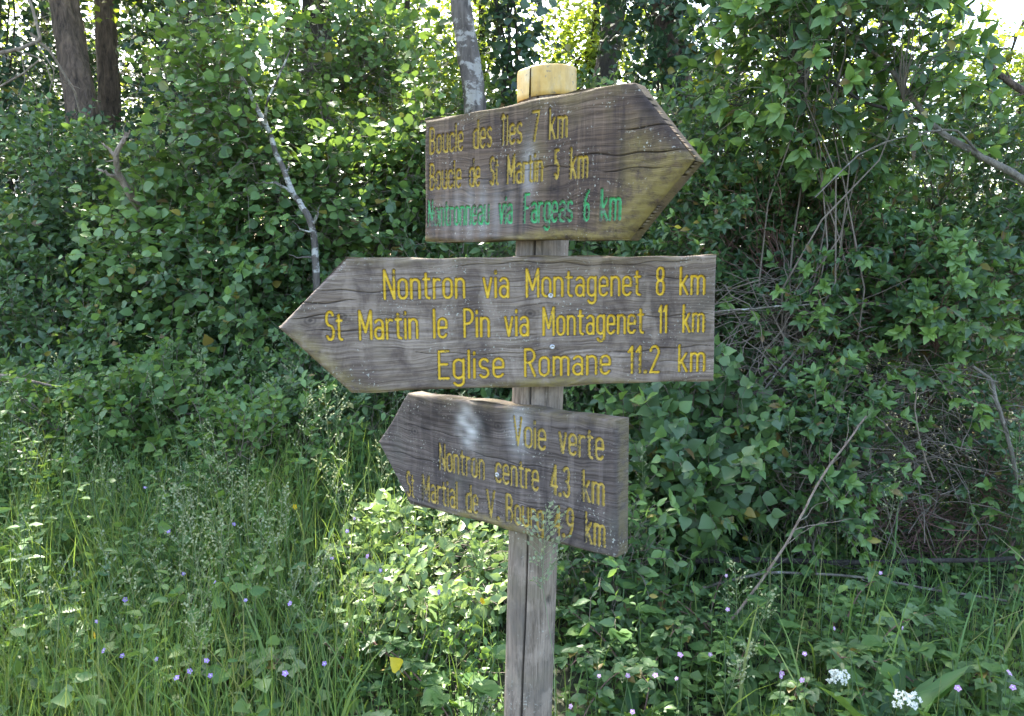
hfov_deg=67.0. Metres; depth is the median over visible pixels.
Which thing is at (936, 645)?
nettle
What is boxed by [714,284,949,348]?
bare stem
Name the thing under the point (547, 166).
signpost
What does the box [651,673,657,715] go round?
cranesbill flower
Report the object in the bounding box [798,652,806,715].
cranesbill flower
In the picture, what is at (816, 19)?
honeysuckle shrub
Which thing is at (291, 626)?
cranesbill flower
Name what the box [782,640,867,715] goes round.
hogweed plant
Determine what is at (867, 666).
bramble cane
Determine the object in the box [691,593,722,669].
nettle
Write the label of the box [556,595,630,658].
bramble cane
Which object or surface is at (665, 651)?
bramble cane
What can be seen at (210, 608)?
bramble cane
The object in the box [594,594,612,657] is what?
nettle
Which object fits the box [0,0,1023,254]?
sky
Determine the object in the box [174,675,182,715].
cranesbill flower
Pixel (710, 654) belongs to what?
cranesbill flower
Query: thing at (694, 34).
tree
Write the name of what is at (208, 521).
seeding grass
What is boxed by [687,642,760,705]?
hogweed plant
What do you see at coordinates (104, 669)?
cranesbill flower
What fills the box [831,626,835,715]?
cranesbill flower
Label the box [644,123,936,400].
honeysuckle shrub
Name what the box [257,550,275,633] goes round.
nettle
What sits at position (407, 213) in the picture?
hazel shrub
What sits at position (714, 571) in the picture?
bramble cane
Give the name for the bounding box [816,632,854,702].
bramble cane
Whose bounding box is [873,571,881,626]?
cranesbill flower
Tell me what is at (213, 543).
nettle
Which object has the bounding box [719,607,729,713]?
cranesbill flower
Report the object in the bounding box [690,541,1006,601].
fallen branch
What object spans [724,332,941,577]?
honeysuckle shrub
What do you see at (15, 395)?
nettle
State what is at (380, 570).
cranesbill flower
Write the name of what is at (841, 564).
fallen branch
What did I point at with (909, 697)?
umbel flower
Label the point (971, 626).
nettle
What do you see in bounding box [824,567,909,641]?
bramble cane
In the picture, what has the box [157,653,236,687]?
bramble cane
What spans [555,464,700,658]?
bramble shrub
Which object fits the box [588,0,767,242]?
ivy
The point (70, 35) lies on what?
brown tree
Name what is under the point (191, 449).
nettle
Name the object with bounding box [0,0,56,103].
dead branch
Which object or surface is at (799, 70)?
twig tangle
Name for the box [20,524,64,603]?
nettle
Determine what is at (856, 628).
nettle
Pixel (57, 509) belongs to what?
nettle
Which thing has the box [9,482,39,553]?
nettle
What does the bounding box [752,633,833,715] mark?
bramble cane
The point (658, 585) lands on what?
bramble cane
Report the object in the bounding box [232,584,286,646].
bramble cane
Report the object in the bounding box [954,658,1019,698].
bramble cane
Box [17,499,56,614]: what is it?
nettle
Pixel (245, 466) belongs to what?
nettle
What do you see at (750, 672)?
bramble cane
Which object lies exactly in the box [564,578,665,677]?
hogweed plant
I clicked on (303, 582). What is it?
bramble cane
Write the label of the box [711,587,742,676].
nettle
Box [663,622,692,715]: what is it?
nettle
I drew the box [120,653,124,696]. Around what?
cranesbill flower
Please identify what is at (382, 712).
bramble cane
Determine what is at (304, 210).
sapling stem
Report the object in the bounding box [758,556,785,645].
nettle
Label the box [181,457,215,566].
nettle
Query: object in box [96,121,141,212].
dead branch
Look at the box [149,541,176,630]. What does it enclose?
nettle
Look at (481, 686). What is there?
hogweed plant
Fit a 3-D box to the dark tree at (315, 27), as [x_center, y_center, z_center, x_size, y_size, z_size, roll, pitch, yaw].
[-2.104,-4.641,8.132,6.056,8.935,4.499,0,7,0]
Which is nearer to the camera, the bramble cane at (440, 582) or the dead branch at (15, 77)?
the bramble cane at (440, 582)
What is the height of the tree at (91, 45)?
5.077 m
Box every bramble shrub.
[0,82,176,354]
[0,259,192,442]
[60,188,358,430]
[194,327,408,515]
[305,468,508,656]
[361,49,699,258]
[377,215,721,424]
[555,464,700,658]
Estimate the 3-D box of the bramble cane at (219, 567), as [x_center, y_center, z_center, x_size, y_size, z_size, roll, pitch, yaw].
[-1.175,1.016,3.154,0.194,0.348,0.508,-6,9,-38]
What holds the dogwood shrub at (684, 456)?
on the ground at (562, 681)
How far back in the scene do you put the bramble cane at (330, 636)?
2.70 m
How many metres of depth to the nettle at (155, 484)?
3.44 m
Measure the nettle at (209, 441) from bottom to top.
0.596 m
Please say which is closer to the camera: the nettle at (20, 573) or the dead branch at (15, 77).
the nettle at (20, 573)
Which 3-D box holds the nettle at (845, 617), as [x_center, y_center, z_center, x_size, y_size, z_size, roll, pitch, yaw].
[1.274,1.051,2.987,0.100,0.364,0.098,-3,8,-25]
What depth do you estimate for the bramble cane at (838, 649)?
2.71 m
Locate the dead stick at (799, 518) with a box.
[682,405,871,670]
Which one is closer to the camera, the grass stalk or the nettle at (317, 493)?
the grass stalk
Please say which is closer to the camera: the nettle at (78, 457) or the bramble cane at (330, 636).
the bramble cane at (330, 636)
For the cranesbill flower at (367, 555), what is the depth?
2.92 m
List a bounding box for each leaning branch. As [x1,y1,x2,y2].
[785,21,920,132]
[814,21,1023,197]
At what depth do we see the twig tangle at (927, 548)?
3.86 m
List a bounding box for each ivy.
[0,0,88,218]
[1,87,187,288]
[109,0,269,225]
[121,0,181,178]
[472,0,570,107]
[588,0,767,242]
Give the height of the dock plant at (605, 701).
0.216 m
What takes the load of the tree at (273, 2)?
on the ground at (562, 681)
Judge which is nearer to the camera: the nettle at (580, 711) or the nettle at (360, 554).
the nettle at (580, 711)
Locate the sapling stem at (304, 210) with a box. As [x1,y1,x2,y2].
[239,50,319,291]
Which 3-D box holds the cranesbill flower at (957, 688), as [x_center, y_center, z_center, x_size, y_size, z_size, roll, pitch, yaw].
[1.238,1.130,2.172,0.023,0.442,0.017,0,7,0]
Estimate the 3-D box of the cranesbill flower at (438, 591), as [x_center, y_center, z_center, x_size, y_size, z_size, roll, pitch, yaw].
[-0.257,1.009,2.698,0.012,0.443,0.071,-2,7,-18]
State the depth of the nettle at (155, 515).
3.25 m
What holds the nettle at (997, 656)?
on the ground at (562, 681)
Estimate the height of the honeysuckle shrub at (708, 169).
2.717 m
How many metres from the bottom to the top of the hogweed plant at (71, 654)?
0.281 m
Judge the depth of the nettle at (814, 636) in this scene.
2.95 m
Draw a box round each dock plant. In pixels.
[582,676,674,715]
[705,658,781,715]
[820,640,969,715]
[885,669,999,715]
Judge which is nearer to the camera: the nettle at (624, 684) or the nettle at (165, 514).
the nettle at (624, 684)
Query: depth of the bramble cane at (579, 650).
2.75 m
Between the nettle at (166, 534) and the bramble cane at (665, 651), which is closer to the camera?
the bramble cane at (665, 651)
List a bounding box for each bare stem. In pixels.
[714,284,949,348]
[759,284,838,388]
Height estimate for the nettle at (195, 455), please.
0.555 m
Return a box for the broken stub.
[992,64,1023,96]
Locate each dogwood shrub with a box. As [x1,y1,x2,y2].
[585,332,813,591]
[718,381,880,571]
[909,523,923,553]
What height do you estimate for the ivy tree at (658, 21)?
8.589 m
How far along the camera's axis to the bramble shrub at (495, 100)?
5.01 m
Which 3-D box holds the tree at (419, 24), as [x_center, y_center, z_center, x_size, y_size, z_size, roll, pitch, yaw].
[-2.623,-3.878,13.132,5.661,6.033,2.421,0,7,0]
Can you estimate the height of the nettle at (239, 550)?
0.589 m
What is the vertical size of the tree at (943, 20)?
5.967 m
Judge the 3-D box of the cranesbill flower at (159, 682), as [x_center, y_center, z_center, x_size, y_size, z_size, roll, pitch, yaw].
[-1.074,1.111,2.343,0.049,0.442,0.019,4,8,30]
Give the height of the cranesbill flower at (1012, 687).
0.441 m
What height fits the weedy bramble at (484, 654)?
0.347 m
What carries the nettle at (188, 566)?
on the ground at (562, 681)
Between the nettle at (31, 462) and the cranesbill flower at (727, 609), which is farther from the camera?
the nettle at (31, 462)
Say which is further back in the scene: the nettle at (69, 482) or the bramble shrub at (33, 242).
the bramble shrub at (33, 242)
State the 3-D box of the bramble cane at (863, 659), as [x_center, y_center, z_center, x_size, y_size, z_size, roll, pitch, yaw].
[1.275,1.135,2.653,0.458,0.314,0.176,-1,7,-7]
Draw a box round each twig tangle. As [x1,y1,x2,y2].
[669,33,929,241]
[694,302,1023,578]
[714,219,932,393]
[827,470,1023,588]
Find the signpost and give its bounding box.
[279,64,716,715]
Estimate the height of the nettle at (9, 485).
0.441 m
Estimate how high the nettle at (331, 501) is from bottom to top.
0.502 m
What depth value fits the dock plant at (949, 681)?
2.56 m
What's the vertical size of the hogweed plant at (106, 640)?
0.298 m
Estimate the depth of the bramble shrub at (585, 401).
4.44 m
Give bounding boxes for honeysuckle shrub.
[597,46,871,415]
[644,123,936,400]
[659,154,1023,484]
[674,0,1010,553]
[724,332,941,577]
[772,196,1023,546]
[814,46,1023,518]
[875,338,1023,599]
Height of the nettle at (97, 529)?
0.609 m
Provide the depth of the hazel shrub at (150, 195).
4.52 m
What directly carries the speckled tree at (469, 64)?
on the ground at (562, 681)
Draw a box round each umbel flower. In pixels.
[826,669,850,715]
[892,689,922,715]
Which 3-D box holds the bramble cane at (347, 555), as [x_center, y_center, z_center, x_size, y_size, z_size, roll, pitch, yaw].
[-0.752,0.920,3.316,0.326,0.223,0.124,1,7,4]
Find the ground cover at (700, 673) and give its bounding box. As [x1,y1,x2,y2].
[0,337,1023,715]
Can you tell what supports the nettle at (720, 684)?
on the ground at (562, 681)
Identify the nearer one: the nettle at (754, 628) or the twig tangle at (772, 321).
the nettle at (754, 628)
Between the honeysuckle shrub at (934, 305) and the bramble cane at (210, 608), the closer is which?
the bramble cane at (210, 608)
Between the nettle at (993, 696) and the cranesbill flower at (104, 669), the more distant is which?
the nettle at (993, 696)
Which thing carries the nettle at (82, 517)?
on the ground at (562, 681)
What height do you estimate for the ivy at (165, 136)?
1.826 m
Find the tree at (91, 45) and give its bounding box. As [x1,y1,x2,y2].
[0,0,274,215]
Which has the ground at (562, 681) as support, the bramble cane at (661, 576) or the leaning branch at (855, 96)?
the bramble cane at (661, 576)
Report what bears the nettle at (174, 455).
on the ground at (562, 681)
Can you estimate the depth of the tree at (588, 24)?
11.77 m
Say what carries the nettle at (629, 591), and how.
on the ground at (562, 681)
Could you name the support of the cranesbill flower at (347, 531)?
on the ground at (562, 681)
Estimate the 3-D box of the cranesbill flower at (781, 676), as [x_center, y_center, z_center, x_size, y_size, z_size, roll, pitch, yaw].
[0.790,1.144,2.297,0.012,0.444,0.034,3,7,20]
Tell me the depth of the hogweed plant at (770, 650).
2.86 m
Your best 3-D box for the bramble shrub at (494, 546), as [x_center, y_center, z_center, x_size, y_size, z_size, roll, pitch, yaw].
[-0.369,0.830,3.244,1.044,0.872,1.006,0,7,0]
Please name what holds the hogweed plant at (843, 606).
on the ground at (562, 681)
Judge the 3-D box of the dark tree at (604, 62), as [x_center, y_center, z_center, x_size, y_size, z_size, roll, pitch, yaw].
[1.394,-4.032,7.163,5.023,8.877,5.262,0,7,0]
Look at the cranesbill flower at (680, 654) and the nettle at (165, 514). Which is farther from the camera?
the nettle at (165, 514)
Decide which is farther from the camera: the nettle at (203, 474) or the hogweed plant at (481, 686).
the nettle at (203, 474)
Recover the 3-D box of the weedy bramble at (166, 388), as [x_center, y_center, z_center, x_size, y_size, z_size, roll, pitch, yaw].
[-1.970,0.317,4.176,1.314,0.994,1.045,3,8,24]
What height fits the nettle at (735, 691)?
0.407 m
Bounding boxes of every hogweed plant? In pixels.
[0,631,70,690]
[6,606,120,668]
[46,625,128,679]
[55,652,125,688]
[68,629,162,680]
[73,577,155,657]
[133,633,236,705]
[188,503,250,550]
[416,644,505,715]
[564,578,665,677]
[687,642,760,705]
[710,594,805,665]
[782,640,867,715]
[827,595,913,647]
[860,626,967,686]
[868,646,932,690]
[878,594,965,660]
[928,650,1023,715]
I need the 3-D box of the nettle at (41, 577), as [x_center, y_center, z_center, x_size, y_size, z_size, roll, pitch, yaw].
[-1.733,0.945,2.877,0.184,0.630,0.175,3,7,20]
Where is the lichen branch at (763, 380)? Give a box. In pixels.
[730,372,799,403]
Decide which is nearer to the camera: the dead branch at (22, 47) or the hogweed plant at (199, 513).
the hogweed plant at (199, 513)
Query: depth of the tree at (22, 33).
12.41 m
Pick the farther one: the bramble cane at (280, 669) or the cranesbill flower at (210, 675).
the bramble cane at (280, 669)
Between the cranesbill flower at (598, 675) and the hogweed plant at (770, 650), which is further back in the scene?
the hogweed plant at (770, 650)
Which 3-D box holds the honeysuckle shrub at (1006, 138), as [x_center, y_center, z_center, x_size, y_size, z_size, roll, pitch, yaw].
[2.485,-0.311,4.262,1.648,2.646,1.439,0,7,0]
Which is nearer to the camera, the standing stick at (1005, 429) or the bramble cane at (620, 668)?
the bramble cane at (620, 668)
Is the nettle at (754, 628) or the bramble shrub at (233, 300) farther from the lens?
the bramble shrub at (233, 300)
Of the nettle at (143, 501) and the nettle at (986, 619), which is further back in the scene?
the nettle at (143, 501)
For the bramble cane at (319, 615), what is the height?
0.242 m
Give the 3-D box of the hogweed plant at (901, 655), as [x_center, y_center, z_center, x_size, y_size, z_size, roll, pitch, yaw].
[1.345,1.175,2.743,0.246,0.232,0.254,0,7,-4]
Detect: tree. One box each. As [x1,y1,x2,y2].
[0,0,94,97]
[0,0,163,192]
[1,0,271,305]
[58,0,337,218]
[94,0,276,259]
[223,0,501,220]
[262,3,295,287]
[302,0,402,269]
[336,0,591,165]
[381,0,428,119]
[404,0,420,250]
[451,0,509,395]
[459,0,705,107]
[543,0,722,386]
[588,0,872,188]
[650,0,823,401]
[754,0,1008,305]
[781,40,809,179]
[889,0,1023,216]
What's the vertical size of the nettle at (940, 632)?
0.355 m
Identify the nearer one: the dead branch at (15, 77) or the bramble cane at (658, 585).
the bramble cane at (658, 585)
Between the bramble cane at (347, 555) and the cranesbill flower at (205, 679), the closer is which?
the cranesbill flower at (205, 679)
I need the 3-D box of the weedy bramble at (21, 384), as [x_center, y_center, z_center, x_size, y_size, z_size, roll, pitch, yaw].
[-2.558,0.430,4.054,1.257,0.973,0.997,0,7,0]
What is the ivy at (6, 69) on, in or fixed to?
attached to the hedge tree at (41, 25)
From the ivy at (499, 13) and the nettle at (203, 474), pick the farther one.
the ivy at (499, 13)
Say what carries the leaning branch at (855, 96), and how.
attached to the honeysuckle shrub at (816, 19)
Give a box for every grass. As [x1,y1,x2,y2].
[0,315,1023,715]
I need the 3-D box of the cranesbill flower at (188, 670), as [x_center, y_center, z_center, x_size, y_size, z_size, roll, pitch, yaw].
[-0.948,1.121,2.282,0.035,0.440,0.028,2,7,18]
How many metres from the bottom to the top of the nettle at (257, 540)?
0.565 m
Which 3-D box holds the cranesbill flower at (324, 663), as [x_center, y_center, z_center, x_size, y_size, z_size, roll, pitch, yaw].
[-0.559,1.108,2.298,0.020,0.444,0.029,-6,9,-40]
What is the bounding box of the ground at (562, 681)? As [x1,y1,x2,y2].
[0,275,1023,715]
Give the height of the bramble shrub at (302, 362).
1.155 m
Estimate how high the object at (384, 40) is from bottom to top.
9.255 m
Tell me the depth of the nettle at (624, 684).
2.78 m
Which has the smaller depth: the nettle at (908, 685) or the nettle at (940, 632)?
the nettle at (908, 685)
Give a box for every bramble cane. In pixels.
[151,588,226,606]
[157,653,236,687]
[165,583,254,629]
[193,645,305,701]
[194,550,236,634]
[204,542,283,618]
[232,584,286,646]
[279,612,382,709]
[286,566,331,613]
[294,599,325,666]
[302,547,370,592]
[324,607,433,715]
[365,630,467,715]
[368,709,398,715]
[416,578,462,592]
[554,643,610,669]
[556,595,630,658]
[569,657,657,715]
[599,657,663,691]
[609,566,685,634]
[626,573,727,656]
[631,637,682,714]
[651,599,727,639]
[651,615,697,650]
[699,555,755,639]
[722,630,768,715]
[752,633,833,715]
[769,677,824,712]
[805,641,864,674]
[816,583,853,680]
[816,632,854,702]
[816,642,936,691]
[819,637,877,670]
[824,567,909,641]
[834,646,893,697]
[841,680,888,700]
[848,602,957,686]
[919,613,972,660]
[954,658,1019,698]
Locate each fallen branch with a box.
[678,521,1023,578]
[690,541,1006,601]
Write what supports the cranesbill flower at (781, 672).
on the ground at (562, 681)
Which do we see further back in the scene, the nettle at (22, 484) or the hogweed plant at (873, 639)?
the nettle at (22, 484)
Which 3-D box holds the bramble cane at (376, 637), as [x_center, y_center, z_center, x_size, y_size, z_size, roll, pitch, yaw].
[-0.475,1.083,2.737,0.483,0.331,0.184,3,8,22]
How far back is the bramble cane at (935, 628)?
3.05 m
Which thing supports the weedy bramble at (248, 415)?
on the ground at (562, 681)
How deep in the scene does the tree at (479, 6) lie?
12.15 m
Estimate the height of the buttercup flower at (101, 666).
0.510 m
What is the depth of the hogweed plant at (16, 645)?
2.75 m
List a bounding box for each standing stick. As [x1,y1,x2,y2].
[913,377,938,481]
[972,365,1019,478]
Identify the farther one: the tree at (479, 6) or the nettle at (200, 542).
the tree at (479, 6)
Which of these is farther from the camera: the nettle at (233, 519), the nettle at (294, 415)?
the nettle at (294, 415)
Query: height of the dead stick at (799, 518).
0.984 m
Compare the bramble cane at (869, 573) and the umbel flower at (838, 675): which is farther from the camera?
the bramble cane at (869, 573)
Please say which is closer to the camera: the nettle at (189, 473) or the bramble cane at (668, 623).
the bramble cane at (668, 623)
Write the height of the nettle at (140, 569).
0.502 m
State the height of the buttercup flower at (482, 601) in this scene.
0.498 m
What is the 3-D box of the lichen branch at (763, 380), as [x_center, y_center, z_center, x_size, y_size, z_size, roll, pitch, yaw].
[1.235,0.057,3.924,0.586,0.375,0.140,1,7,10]
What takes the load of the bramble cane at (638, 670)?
on the ground at (562, 681)
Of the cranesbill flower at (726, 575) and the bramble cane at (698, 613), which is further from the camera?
the bramble cane at (698, 613)
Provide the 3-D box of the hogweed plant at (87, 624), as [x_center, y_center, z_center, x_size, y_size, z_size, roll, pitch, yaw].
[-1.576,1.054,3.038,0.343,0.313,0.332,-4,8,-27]
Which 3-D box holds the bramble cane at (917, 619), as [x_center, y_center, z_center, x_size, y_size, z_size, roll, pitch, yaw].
[1.425,1.112,2.884,0.482,0.331,0.185,-4,8,-29]
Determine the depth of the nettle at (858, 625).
3.03 m
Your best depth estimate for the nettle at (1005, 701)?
2.45 m
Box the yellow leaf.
[389,657,404,677]
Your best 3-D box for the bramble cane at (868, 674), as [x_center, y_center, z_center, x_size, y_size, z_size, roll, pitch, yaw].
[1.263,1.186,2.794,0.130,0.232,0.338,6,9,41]
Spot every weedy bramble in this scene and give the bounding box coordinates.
[0,346,128,495]
[19,322,264,501]
[149,367,377,549]
[379,604,504,694]
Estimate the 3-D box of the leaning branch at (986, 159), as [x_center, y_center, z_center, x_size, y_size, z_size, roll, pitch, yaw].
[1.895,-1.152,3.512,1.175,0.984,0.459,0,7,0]
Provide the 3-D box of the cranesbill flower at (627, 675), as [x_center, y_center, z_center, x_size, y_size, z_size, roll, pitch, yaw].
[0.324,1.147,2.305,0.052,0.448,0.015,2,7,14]
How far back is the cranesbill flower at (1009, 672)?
2.21 m
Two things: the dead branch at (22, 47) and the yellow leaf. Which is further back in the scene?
the dead branch at (22, 47)
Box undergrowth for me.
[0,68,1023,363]
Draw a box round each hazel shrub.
[58,112,284,358]
[116,0,449,346]
[223,0,451,254]
[230,0,505,264]
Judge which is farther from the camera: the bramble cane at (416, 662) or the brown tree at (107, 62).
the brown tree at (107, 62)
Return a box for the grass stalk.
[516,500,571,698]
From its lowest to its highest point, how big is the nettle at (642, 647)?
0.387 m
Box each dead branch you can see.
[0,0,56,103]
[0,61,38,108]
[22,25,80,112]
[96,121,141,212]
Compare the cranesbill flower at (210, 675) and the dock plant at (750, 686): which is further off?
the dock plant at (750, 686)
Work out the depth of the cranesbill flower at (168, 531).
3.12 m
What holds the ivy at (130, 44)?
attached to the brown tree at (70, 35)
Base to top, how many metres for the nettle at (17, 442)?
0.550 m
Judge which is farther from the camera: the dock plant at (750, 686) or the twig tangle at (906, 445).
the twig tangle at (906, 445)
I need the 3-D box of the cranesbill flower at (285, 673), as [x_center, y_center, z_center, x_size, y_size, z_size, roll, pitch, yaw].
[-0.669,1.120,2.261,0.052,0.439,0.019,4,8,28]
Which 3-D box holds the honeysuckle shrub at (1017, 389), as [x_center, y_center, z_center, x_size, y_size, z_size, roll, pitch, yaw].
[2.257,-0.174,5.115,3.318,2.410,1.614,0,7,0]
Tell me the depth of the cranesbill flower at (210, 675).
2.22 m
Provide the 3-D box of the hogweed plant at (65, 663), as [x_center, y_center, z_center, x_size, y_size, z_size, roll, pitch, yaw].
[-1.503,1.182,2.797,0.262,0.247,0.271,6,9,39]
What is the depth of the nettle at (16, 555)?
3.02 m
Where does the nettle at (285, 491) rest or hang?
on the ground at (562, 681)
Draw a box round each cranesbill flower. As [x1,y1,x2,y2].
[94,620,97,657]
[102,648,107,712]
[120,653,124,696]
[154,657,161,715]
[167,529,176,601]
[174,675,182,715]
[187,668,195,713]
[204,658,210,714]
[208,673,217,715]
[282,670,288,714]
[288,601,303,693]
[320,661,326,713]
[345,529,350,582]
[366,554,372,608]
[379,569,386,666]
[437,589,440,672]
[595,674,600,707]
[620,673,629,715]
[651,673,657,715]
[675,652,683,714]
[706,652,711,715]
[715,574,727,674]
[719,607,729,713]
[776,670,784,715]
[779,674,782,715]
[795,677,804,714]
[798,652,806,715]
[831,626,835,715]
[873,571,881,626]
[891,626,902,710]
[954,685,961,714]
[1001,670,1011,715]
[1007,684,1015,715]
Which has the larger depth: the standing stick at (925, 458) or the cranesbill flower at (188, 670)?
the standing stick at (925, 458)
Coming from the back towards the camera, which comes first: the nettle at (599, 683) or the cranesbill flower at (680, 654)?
the nettle at (599, 683)
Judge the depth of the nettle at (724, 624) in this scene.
2.96 m
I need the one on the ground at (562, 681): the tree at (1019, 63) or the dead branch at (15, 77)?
the tree at (1019, 63)
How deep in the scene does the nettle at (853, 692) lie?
2.51 m
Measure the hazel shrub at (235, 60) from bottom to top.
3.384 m
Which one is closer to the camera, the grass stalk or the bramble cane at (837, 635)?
the grass stalk
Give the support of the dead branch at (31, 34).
on the ivy at (165, 136)
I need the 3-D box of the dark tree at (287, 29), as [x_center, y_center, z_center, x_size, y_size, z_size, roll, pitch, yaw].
[-2.652,-4.630,9.314,4.181,8.494,3.770,0,7,0]
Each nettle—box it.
[0,394,25,512]
[0,419,21,512]
[0,442,16,518]
[0,542,52,633]
[1,412,37,507]
[1,522,47,650]
[7,443,53,531]
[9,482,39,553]
[12,427,51,527]
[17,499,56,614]
[18,531,82,680]
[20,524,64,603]
[46,489,78,604]
[50,464,89,598]
[59,456,84,529]
[62,484,101,602]
[79,479,129,607]
[90,397,128,480]
[109,534,149,641]
[127,526,162,621]
[130,479,155,534]
[138,450,179,569]
[144,487,178,580]
[147,500,177,591]
[148,505,189,615]
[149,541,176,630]
[162,437,205,537]
[169,551,200,643]
[178,423,203,523]
[179,530,211,602]
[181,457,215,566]
[182,440,209,551]
[187,469,228,570]
[194,416,230,520]
[198,514,223,577]
[207,514,250,620]
[221,489,249,549]
[224,533,281,645]
[233,437,254,496]
[234,517,277,641]
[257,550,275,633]
[277,477,295,536]
[282,389,304,470]
[308,466,325,540]
[323,458,350,550]
[351,533,369,575]
[576,654,597,715]
[586,641,606,715]
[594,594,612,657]
[620,644,638,700]
[624,562,644,648]
[624,592,651,662]
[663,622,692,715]
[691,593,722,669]
[710,631,741,715]
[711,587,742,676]
[713,591,738,666]
[713,622,746,715]
[739,598,761,663]
[743,588,770,682]
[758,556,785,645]
[807,582,834,677]
[831,584,861,640]
[834,645,867,715]
[847,613,866,655]
[848,612,872,668]
[854,587,875,638]
[886,613,911,696]
[928,598,957,676]
[933,594,959,668]
[963,604,978,651]
[970,567,996,654]
[974,607,1009,708]
[983,565,999,632]
[984,644,1023,715]
[986,654,1012,713]
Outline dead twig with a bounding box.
[0,368,81,396]
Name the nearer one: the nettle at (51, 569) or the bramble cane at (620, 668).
the bramble cane at (620, 668)
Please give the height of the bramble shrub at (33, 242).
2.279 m
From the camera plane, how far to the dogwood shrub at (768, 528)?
4.13 m
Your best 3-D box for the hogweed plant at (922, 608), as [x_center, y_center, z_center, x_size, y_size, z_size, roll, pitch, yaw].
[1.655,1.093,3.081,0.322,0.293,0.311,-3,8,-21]
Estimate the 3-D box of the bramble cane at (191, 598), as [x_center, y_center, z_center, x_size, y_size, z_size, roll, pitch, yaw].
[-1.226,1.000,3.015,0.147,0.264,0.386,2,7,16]
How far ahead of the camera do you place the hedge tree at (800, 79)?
9.06 m
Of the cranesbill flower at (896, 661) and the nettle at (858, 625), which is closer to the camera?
the cranesbill flower at (896, 661)
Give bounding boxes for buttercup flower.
[94,633,104,713]
[473,597,484,715]
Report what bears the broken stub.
attached to the honeysuckle shrub at (816, 19)
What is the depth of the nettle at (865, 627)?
2.83 m
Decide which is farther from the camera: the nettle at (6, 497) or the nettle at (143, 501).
the nettle at (6, 497)
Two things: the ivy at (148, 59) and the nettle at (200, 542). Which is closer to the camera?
the nettle at (200, 542)
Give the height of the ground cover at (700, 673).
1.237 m
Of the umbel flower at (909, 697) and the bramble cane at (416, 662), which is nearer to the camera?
the umbel flower at (909, 697)
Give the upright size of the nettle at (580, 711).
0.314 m
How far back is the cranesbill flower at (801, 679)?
2.22 m
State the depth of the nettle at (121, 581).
2.98 m
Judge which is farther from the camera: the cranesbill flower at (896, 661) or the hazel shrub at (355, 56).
the hazel shrub at (355, 56)
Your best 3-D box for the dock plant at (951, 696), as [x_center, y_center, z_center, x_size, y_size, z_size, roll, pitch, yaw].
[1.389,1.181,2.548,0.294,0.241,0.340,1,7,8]
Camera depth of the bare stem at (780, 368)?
3.73 m
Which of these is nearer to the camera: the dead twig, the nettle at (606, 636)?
the nettle at (606, 636)
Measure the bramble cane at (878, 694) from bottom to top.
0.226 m
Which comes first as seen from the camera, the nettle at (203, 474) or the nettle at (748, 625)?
the nettle at (748, 625)
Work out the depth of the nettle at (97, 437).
3.98 m
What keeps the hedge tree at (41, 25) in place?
on the ground at (562, 681)
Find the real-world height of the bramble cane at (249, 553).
0.339 m
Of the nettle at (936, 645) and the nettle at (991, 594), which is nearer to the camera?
the nettle at (936, 645)
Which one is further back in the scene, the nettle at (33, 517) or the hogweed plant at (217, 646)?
the nettle at (33, 517)
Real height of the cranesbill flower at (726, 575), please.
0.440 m
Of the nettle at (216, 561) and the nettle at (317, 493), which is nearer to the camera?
the nettle at (216, 561)
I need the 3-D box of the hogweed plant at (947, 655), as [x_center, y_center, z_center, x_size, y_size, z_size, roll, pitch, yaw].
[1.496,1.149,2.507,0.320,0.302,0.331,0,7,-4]
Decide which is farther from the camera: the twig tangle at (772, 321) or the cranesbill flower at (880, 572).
the twig tangle at (772, 321)
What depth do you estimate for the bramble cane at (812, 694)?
2.54 m
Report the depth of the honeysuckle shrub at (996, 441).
3.82 m
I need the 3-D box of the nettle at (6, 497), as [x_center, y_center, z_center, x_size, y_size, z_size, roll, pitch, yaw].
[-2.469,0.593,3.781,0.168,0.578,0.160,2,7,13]
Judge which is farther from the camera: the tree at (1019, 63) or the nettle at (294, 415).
the tree at (1019, 63)
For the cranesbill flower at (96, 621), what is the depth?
2.60 m
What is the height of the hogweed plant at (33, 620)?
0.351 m

